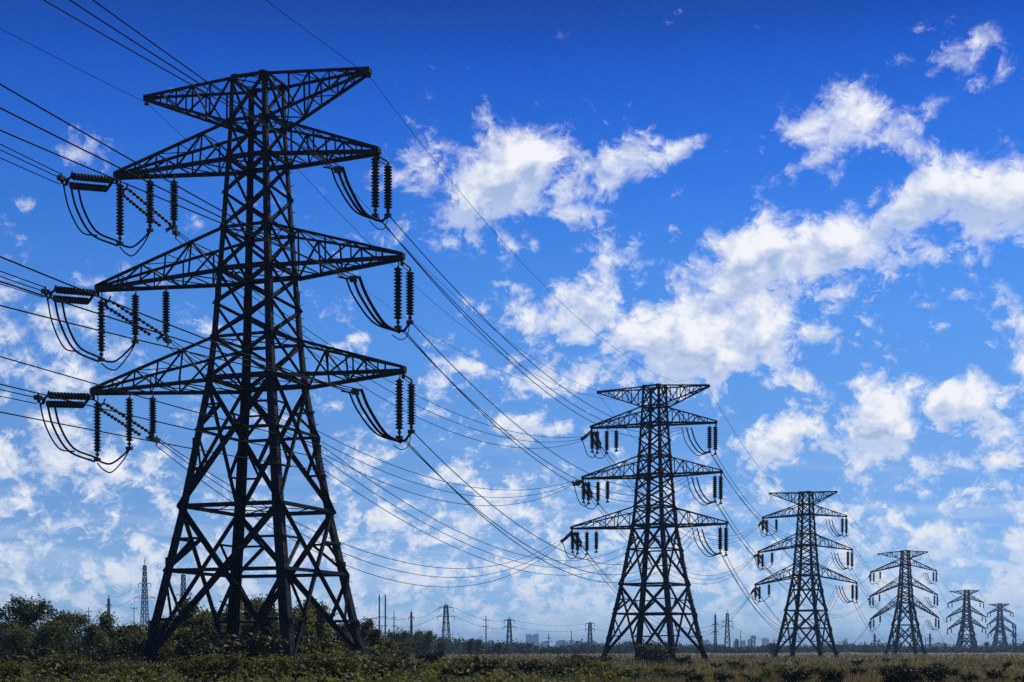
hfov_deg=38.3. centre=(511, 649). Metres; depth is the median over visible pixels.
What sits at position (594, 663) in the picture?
shrub
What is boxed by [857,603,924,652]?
power line
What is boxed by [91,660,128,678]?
shrub
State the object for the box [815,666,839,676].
shrub
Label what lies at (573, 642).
distant building
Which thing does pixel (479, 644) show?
broadleaf tree
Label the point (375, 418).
jumper cable
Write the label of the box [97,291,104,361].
insulator string
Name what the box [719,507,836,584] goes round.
power line
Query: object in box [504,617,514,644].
distant lattice tower
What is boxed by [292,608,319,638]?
sapling
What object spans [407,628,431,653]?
broadleaf tree
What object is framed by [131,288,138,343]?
insulator string
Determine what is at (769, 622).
power line
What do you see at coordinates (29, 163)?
power line
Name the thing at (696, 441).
jumper cable
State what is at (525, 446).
power line
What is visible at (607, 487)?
insulator string
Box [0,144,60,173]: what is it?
power line
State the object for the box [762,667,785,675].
shrub
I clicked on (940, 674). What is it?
shrub
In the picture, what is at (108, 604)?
distant lattice tower
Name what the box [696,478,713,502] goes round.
jumper cable
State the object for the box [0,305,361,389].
power line
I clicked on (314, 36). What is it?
power line
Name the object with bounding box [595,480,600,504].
insulator string
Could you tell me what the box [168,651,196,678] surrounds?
shrub
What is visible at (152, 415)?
insulator string
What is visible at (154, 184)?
power line
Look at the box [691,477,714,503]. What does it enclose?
jumper cable
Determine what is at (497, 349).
power line
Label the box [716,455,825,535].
power line
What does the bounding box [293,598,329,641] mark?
young tree
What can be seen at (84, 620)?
broadleaf tree
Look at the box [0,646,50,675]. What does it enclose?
shrub
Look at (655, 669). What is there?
shrub
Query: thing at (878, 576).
power line
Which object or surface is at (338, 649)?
shrub
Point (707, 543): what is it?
jumper cable
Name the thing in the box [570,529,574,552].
insulator string
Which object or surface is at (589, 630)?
distant lattice tower
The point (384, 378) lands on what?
power line
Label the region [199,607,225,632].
young tree
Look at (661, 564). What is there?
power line
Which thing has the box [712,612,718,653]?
distant lattice tower
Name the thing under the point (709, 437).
insulator string
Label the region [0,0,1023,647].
sky
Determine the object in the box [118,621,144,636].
young tree
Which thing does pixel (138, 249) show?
jumper cable
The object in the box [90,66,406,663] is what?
transmission pylon
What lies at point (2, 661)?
shrub
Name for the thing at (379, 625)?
twin pole frame
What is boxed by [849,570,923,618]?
power line
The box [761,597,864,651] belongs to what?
power line
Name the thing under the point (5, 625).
broadleaf tree
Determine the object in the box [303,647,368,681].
shrub
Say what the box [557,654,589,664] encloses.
shrub
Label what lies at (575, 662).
shrub
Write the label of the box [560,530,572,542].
strain insulator set
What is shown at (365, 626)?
young tree
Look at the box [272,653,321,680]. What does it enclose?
shrub
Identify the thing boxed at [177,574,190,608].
distant lattice tower
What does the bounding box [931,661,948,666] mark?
shrub
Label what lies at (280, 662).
shrub
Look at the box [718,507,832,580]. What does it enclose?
power line
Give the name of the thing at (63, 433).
jumper cable
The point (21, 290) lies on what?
power line
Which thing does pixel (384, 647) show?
shrub
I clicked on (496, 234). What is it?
power line
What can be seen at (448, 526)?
power line
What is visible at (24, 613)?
broadleaf tree
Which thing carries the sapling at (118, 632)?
on the ground at (967, 653)
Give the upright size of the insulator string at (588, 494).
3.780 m
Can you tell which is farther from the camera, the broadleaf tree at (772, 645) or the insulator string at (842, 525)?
the broadleaf tree at (772, 645)
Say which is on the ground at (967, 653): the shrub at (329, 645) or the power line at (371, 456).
the shrub at (329, 645)
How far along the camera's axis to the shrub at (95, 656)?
98.20 m
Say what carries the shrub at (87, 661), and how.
on the ground at (967, 653)
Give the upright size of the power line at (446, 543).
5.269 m
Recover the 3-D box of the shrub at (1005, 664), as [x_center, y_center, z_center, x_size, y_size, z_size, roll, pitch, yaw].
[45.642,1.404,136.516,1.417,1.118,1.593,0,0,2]
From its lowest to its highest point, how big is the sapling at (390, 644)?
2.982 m
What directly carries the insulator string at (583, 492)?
hanging from the transmission pylon at (668, 619)
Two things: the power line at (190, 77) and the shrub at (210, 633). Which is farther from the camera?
the shrub at (210, 633)
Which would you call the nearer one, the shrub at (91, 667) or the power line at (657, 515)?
the shrub at (91, 667)
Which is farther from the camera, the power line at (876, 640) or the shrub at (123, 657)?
the power line at (876, 640)
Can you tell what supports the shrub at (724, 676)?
on the ground at (967, 653)
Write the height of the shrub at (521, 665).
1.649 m
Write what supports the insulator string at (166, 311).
hanging from the transmission pylon at (285, 576)
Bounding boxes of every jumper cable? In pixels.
[39,400,74,451]
[46,294,78,351]
[46,401,94,462]
[53,295,98,361]
[53,402,95,457]
[60,296,99,357]
[62,180,97,235]
[69,182,117,245]
[76,183,118,241]
[97,450,129,472]
[99,450,127,464]
[101,343,135,370]
[103,343,133,362]
[119,232,149,256]
[121,232,148,247]
[331,169,366,217]
[338,173,372,219]
[342,166,376,221]
[345,279,388,329]
[349,393,389,439]
[353,282,394,331]
[355,395,395,441]
[358,276,399,333]
[360,388,401,443]
[398,324,409,331]
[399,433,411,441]
[681,427,704,455]
[686,428,706,453]
[687,477,711,504]
[691,428,708,452]
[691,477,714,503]
[692,528,715,556]
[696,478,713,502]
[697,528,718,555]
[702,529,719,553]
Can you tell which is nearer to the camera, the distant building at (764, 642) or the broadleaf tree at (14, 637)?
the broadleaf tree at (14, 637)
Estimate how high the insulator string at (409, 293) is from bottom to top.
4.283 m
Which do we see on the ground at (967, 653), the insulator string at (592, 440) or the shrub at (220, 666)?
the shrub at (220, 666)
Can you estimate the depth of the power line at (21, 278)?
96.48 m
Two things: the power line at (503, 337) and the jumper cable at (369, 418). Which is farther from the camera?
the power line at (503, 337)
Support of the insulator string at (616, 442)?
hanging from the transmission pylon at (668, 619)
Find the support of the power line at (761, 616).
attached to the insulator string at (726, 539)
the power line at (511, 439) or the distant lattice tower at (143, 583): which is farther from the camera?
the distant lattice tower at (143, 583)
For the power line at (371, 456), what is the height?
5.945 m
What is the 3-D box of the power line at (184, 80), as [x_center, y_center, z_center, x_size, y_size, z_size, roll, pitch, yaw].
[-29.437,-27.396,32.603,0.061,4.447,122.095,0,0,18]
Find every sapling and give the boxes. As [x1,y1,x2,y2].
[92,628,112,659]
[111,625,134,654]
[186,610,215,634]
[239,617,260,641]
[243,598,279,637]
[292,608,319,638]
[308,601,337,641]
[329,623,351,643]
[364,626,385,649]
[382,638,401,651]
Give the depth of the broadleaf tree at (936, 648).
799.69 m
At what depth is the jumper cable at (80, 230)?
101.11 m
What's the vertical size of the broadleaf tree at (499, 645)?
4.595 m
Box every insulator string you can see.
[93,394,100,461]
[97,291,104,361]
[116,178,123,245]
[125,394,132,449]
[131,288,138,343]
[146,175,153,232]
[149,392,156,440]
[162,285,169,340]
[170,173,177,229]
[371,154,379,217]
[378,160,391,217]
[394,260,401,329]
[395,373,403,439]
[402,265,413,324]
[405,379,415,433]
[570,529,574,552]
[575,529,579,553]
[581,483,585,502]
[584,532,589,554]
[586,479,590,503]
[590,430,594,452]
[594,529,598,552]
[595,428,599,453]
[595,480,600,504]
[604,431,608,453]
[605,479,609,502]
[614,428,618,451]
[707,424,711,452]
[712,476,717,501]
[713,426,717,454]
[717,525,722,553]
[718,475,723,503]
[723,527,728,555]
[758,586,760,600]
[761,552,763,568]
[765,520,768,534]
[767,584,770,596]
[770,553,773,564]
[840,517,843,534]
[844,519,847,535]
[846,551,849,567]
[850,552,853,568]
[851,584,854,600]
[855,585,858,602]
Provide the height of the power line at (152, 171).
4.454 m
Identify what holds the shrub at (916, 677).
on the ground at (967, 653)
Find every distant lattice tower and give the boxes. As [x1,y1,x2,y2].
[106,595,110,614]
[134,559,154,628]
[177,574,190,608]
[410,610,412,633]
[437,605,454,654]
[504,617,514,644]
[585,622,594,645]
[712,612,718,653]
[722,610,732,653]
[750,635,755,646]
[927,634,932,646]
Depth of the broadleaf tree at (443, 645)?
309.55 m
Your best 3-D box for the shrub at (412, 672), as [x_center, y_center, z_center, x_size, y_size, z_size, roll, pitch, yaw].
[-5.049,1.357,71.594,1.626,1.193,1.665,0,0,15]
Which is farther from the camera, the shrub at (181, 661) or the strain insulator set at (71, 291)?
the strain insulator set at (71, 291)
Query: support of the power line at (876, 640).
attached to the insulator string at (852, 591)
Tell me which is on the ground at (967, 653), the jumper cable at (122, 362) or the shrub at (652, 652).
the shrub at (652, 652)
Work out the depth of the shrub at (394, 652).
104.70 m
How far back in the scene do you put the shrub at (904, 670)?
70.99 m
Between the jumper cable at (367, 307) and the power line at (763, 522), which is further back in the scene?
the power line at (763, 522)
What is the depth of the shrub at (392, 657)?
89.66 m
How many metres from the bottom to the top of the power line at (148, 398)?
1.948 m
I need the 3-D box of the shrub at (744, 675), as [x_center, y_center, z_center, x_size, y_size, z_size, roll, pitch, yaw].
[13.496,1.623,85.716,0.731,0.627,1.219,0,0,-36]
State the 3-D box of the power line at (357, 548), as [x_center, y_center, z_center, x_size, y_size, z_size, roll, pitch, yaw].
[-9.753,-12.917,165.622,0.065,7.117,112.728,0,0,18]
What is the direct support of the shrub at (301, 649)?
on the ground at (967, 653)
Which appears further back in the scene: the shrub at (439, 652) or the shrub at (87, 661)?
the shrub at (439, 652)
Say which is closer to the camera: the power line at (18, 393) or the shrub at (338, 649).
the power line at (18, 393)
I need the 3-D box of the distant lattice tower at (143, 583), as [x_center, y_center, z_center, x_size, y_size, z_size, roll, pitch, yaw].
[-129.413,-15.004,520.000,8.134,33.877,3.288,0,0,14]
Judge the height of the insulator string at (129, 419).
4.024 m
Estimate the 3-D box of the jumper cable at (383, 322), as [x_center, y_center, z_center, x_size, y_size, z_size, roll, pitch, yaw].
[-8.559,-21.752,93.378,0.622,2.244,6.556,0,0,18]
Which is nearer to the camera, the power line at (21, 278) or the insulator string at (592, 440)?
the power line at (21, 278)
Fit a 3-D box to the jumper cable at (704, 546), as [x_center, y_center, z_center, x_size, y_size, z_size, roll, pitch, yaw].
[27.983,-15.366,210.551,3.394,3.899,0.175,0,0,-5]
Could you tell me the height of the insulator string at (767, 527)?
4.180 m
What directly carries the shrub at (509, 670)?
on the ground at (967, 653)
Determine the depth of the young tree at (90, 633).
127.43 m
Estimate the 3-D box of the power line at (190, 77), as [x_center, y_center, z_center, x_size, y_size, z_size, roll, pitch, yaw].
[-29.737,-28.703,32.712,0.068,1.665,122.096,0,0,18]
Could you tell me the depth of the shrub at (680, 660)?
164.47 m
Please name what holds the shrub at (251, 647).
on the ground at (967, 653)
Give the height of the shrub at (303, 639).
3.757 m
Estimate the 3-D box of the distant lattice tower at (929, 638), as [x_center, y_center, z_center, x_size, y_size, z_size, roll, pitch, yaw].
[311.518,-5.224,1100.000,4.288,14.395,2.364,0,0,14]
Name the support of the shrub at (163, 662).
on the ground at (967, 653)
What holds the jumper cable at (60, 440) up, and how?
hanging from the insulator string at (97, 424)
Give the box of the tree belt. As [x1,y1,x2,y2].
[10,627,1023,654]
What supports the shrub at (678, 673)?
on the ground at (967, 653)
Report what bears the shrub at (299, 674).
on the ground at (967, 653)
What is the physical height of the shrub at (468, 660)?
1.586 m
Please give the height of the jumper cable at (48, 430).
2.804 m
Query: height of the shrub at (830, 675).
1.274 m
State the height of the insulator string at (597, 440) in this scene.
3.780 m
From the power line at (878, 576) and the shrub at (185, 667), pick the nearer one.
the shrub at (185, 667)
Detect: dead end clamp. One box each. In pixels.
[323,166,342,172]
[338,276,358,281]
[341,388,360,394]
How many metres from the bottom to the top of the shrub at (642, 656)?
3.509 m
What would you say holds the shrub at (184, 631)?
on the ground at (967, 653)
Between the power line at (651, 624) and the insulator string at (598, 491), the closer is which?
the insulator string at (598, 491)
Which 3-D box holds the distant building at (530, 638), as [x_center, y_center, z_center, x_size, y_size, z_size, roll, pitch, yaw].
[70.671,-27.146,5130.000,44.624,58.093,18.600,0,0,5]
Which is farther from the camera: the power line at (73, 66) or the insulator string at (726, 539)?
the insulator string at (726, 539)
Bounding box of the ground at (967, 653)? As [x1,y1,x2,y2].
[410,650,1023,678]
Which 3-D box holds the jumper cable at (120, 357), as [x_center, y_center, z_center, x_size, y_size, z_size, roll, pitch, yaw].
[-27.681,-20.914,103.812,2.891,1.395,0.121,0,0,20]
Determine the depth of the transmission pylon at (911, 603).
573.85 m
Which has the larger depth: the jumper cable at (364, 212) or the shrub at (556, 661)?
the shrub at (556, 661)
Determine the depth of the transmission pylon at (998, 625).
1233.37 m
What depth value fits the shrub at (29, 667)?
73.32 m
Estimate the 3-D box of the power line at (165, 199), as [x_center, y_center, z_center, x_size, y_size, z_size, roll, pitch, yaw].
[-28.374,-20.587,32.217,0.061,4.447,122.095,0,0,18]
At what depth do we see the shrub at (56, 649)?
94.95 m
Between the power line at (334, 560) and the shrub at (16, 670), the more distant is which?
the power line at (334, 560)
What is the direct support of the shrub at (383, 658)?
on the ground at (967, 653)
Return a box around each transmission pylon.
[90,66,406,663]
[570,383,727,662]
[754,491,857,656]
[869,550,938,654]
[946,590,985,652]
[987,603,1014,651]
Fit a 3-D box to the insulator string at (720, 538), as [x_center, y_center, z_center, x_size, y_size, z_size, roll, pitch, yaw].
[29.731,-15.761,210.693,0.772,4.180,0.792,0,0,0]
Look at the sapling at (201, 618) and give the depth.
117.49 m
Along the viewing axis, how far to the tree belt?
745.62 m
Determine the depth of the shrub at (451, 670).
72.00 m
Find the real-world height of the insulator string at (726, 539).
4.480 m
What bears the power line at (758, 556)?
attached to the insulator string at (720, 485)
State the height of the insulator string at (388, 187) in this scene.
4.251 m
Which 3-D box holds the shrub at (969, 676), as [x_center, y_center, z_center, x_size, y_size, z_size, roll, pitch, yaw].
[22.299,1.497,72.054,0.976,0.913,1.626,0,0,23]
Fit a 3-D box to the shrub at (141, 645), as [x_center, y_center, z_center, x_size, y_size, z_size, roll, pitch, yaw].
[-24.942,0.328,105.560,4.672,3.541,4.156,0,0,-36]
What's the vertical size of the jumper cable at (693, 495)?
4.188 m
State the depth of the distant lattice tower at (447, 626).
479.68 m
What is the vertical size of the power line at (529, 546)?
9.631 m
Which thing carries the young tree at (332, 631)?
on the ground at (967, 653)
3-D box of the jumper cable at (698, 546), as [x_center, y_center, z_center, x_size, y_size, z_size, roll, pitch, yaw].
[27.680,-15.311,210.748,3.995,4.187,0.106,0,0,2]
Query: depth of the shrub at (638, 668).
105.91 m
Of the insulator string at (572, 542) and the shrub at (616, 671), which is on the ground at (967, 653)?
the shrub at (616, 671)
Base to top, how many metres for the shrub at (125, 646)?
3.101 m
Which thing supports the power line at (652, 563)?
attached to the strain insulator set at (591, 497)
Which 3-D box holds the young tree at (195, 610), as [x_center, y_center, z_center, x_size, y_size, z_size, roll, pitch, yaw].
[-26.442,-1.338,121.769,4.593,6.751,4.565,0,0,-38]
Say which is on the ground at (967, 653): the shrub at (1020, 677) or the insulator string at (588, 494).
the shrub at (1020, 677)
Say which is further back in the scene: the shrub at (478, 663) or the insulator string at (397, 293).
the insulator string at (397, 293)
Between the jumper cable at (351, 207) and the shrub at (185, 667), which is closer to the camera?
the shrub at (185, 667)
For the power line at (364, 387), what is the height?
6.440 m
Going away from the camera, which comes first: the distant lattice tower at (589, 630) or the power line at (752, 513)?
the power line at (752, 513)
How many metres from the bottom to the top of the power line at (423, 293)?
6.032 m
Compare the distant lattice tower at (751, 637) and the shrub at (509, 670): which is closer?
the shrub at (509, 670)
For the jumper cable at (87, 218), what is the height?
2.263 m
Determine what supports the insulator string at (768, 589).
hanging from the transmission pylon at (815, 611)
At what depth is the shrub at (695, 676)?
70.36 m
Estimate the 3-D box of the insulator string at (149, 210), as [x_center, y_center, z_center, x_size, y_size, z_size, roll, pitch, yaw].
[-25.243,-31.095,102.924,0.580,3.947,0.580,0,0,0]
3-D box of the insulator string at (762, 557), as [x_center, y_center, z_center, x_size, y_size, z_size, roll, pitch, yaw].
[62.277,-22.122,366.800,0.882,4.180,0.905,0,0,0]
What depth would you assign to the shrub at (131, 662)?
76.07 m
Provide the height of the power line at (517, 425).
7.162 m
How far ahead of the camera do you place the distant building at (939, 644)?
3885.99 m
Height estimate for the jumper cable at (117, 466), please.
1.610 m
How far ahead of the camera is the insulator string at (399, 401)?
96.26 m
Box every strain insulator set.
[33,391,92,408]
[41,285,96,304]
[57,171,116,191]
[93,398,160,444]
[100,296,171,345]
[122,183,179,237]
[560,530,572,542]
[570,531,582,546]
[571,479,583,485]
[580,429,592,440]
[585,481,593,498]
[590,430,601,449]
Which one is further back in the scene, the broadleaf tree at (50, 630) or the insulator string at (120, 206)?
the broadleaf tree at (50, 630)
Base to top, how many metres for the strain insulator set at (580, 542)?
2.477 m
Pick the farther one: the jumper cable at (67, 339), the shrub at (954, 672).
the jumper cable at (67, 339)
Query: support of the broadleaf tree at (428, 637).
on the ground at (967, 653)
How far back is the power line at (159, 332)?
68.64 m
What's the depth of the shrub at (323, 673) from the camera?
76.58 m
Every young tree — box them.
[79,621,106,653]
[90,608,121,657]
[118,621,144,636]
[158,616,171,631]
[169,593,211,632]
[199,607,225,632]
[213,601,245,636]
[241,594,279,631]
[292,601,299,634]
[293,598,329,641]
[321,624,336,639]
[359,614,378,645]
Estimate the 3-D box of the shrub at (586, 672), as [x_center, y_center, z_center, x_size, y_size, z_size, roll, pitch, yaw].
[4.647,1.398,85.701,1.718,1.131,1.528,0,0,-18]
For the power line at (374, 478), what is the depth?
153.06 m
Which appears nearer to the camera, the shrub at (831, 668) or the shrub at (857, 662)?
the shrub at (831, 668)
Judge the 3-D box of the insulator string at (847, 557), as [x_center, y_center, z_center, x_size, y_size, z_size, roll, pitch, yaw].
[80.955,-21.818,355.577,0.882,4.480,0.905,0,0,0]
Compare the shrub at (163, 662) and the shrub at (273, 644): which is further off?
the shrub at (273, 644)
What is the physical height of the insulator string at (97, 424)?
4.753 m
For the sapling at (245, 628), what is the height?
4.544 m
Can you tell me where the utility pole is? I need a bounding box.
[483,619,488,644]
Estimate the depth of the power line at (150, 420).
80.44 m
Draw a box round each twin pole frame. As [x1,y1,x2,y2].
[377,595,387,636]
[1012,624,1016,648]
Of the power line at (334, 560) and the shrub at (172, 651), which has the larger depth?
the power line at (334, 560)
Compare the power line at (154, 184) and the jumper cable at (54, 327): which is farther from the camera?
the jumper cable at (54, 327)
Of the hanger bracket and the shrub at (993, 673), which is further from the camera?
the hanger bracket
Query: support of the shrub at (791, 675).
on the ground at (967, 653)
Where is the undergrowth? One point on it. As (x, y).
(115, 677)
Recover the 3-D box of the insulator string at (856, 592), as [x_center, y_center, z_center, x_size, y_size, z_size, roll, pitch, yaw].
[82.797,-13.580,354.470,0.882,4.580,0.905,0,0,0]
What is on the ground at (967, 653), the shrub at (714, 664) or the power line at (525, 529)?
the shrub at (714, 664)
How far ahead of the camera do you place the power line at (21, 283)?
96.22 m
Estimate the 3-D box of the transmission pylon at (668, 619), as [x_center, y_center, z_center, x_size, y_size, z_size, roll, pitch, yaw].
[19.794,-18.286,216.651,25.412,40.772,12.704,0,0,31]
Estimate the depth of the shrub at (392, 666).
72.43 m
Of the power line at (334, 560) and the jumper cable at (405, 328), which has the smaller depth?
the jumper cable at (405, 328)
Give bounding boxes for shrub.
[0,639,44,674]
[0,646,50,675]
[0,656,33,681]
[0,658,13,672]
[23,657,46,680]
[27,637,83,658]
[30,648,93,681]
[38,656,99,680]
[66,639,118,662]
[78,663,98,681]
[87,649,143,663]
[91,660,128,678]
[97,653,139,672]
[111,635,156,659]
[113,658,145,678]
[114,620,205,662]
[124,658,169,681]
[129,630,181,669]
[132,658,170,674]
[150,664,176,678]
[157,633,211,663]
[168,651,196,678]
[176,619,241,635]
[176,627,274,680]
[176,658,215,678]
[189,628,290,658]
[189,646,250,681]
[194,620,241,641]
[243,661,271,681]
[245,653,295,681]
[254,631,321,657]
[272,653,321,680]
[283,662,319,681]
[295,633,352,654]
[295,651,325,679]
[296,635,328,657]
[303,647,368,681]
[307,639,349,655]
[340,644,377,660]
[347,640,390,654]
[353,650,401,678]
[361,657,405,680]
[363,647,407,662]
[365,647,409,658]
[391,665,425,681]
[401,659,423,672]
[414,647,446,664]
[434,659,470,681]
[447,652,503,680]
[447,656,474,663]
[498,656,529,670]
[501,664,523,677]
[512,658,555,676]
[540,657,564,666]
[540,663,580,680]
[551,657,587,675]
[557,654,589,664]
[571,651,598,666]
[581,664,605,675]
[585,656,615,669]
[594,666,626,681]
[595,654,613,661]
[613,665,632,678]
[617,670,644,681]
[632,641,668,662]
[632,667,644,671]
[641,645,677,664]
[645,673,666,680]
[651,665,668,672]
[662,671,676,679]
[673,655,690,665]
[673,668,695,677]
[682,671,705,681]
[710,662,723,667]
[712,668,735,681]
[726,660,740,668]
[731,663,747,670]
[738,673,752,678]
[744,674,763,681]
[757,669,774,679]
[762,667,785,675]
[776,664,805,681]
[779,666,814,681]
[812,664,845,681]
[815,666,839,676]
[848,666,866,675]
[849,659,864,666]
[874,663,917,681]
[886,663,932,681]
[920,663,951,681]
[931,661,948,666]
[944,667,960,678]
[959,671,979,681]
[981,662,989,667]
[984,667,1007,681]
[997,659,1012,669]
[1012,673,1023,681]
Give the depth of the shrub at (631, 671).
79.55 m
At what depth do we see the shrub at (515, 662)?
102.27 m
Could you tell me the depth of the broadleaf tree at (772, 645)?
519.74 m
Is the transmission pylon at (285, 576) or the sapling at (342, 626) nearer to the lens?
the transmission pylon at (285, 576)
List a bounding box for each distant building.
[526,633,538,645]
[541,641,547,647]
[556,639,567,647]
[569,639,580,645]
[762,638,769,644]
[933,642,946,648]
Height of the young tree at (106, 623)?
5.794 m
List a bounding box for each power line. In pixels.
[0,28,146,102]
[0,83,345,278]
[0,107,351,278]
[0,129,358,276]
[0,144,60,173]
[0,149,60,177]
[0,158,59,184]
[0,256,348,392]
[0,271,44,287]
[0,276,44,291]
[0,281,353,391]
[0,283,43,297]
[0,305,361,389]
[0,356,321,445]
[0,384,323,458]
[0,389,36,397]
[0,396,36,403]
[0,411,326,471]
[43,0,342,167]
[69,0,336,168]
[92,0,330,167]
[149,105,582,393]
[155,445,561,586]
[157,437,561,568]
[162,444,560,577]
[166,345,571,505]
[171,343,569,497]
[172,340,571,489]
[174,237,580,448]
[177,230,581,437]
[180,236,579,441]
[260,127,642,399]
[266,0,367,74]
[286,114,654,397]
[322,446,625,560]
[325,459,623,567]
[327,472,628,574]
[371,78,703,387]
[379,218,686,433]
[383,222,688,438]
[391,218,680,429]
[403,332,690,495]
[405,331,696,501]
[405,442,695,574]
[407,441,701,582]
[413,324,686,487]
[415,434,691,564]
[580,548,748,637]
[581,544,750,628]
[582,547,750,631]
[591,499,749,583]
[592,495,754,575]
[593,498,753,579]
[598,394,756,504]
[599,449,755,543]
[602,449,755,539]
[603,449,758,535]
[709,389,832,503]
[711,455,828,537]
[713,456,830,541]
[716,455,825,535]
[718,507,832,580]
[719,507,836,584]
[721,504,830,578]
[722,557,838,633]
[724,558,841,638]
[727,557,835,630]
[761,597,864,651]
[844,538,922,587]
[847,537,919,586]
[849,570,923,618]
[854,604,926,654]
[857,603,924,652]
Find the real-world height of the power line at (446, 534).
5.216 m
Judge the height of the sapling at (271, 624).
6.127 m
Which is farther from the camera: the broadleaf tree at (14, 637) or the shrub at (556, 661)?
the broadleaf tree at (14, 637)
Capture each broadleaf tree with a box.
[0,593,59,646]
[0,616,35,653]
[0,621,36,656]
[28,612,82,652]
[41,606,95,647]
[382,631,407,651]
[394,628,414,652]
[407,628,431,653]
[416,629,441,655]
[433,640,449,656]
[463,638,477,654]
[474,639,485,655]
[492,642,505,654]
[767,642,775,653]
[933,645,939,652]
[983,642,991,652]
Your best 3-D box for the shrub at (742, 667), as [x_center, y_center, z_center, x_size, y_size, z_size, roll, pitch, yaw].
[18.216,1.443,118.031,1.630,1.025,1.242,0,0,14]
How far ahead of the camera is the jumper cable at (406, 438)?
96.18 m
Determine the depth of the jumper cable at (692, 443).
211.26 m
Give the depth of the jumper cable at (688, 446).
211.57 m
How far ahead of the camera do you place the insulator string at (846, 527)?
355.54 m
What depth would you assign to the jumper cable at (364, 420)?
93.45 m
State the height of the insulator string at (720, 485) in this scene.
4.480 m
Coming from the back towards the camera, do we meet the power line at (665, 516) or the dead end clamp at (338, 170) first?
the power line at (665, 516)
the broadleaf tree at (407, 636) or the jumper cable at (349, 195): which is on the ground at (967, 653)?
the broadleaf tree at (407, 636)
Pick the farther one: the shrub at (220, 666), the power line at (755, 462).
the power line at (755, 462)
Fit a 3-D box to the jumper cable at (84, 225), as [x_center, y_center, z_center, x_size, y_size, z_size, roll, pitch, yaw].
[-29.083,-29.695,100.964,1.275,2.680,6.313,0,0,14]
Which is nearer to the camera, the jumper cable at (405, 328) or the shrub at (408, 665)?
the shrub at (408, 665)
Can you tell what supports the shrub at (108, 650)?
on the ground at (967, 653)
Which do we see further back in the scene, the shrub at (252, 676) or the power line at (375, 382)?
the power line at (375, 382)
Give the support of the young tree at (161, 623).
on the ground at (967, 653)
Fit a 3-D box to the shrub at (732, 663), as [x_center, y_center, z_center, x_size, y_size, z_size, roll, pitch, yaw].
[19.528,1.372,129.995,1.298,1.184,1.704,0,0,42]
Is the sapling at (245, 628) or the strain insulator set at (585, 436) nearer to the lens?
the sapling at (245, 628)
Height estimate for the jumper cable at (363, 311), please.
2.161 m
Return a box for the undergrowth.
[0,645,651,681]
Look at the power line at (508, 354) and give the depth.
124.69 m
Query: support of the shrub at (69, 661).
on the ground at (967, 653)
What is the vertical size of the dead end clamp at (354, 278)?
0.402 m
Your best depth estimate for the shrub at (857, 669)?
87.98 m
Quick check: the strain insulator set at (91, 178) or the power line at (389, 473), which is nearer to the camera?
the strain insulator set at (91, 178)
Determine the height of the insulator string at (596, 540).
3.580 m
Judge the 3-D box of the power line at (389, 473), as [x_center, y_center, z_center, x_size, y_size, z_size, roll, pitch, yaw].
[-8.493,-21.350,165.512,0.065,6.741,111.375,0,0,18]
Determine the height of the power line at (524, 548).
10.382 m
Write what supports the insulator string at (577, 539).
hanging from the transmission pylon at (668, 619)
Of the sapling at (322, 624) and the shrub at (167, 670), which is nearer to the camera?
the shrub at (167, 670)
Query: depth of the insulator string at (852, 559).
354.83 m
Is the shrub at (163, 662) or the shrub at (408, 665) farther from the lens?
the shrub at (408, 665)
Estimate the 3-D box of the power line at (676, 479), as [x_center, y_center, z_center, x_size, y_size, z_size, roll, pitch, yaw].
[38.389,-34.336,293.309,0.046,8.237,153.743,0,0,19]
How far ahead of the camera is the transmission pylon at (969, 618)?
953.42 m
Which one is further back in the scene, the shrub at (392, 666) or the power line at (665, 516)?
the power line at (665, 516)
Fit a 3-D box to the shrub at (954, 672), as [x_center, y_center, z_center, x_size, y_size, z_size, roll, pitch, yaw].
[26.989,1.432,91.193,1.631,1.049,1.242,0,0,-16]
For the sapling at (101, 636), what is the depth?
118.04 m
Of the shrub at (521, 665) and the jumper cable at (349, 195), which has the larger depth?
the jumper cable at (349, 195)
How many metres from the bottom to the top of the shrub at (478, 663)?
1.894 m
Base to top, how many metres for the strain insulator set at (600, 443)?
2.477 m
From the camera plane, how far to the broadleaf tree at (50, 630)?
137.76 m
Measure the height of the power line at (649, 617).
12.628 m
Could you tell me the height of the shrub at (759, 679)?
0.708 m
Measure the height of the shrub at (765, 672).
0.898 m
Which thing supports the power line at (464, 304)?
attached to the transmission pylon at (668, 619)
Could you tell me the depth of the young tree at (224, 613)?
120.02 m
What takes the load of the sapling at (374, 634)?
on the ground at (967, 653)
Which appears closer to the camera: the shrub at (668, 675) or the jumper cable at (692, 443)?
the shrub at (668, 675)
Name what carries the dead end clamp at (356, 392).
attached to the power line at (155, 319)
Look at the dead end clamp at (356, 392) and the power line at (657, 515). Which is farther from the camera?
the power line at (657, 515)
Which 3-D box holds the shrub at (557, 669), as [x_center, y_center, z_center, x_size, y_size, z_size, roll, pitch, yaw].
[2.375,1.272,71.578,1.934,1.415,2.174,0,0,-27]
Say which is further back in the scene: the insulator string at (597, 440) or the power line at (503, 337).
the insulator string at (597, 440)
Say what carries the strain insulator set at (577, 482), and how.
attached to the transmission pylon at (668, 619)
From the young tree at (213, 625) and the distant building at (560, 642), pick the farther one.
the distant building at (560, 642)
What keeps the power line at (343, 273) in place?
attached to the earth wire clamp
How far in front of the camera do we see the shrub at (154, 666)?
71.43 m

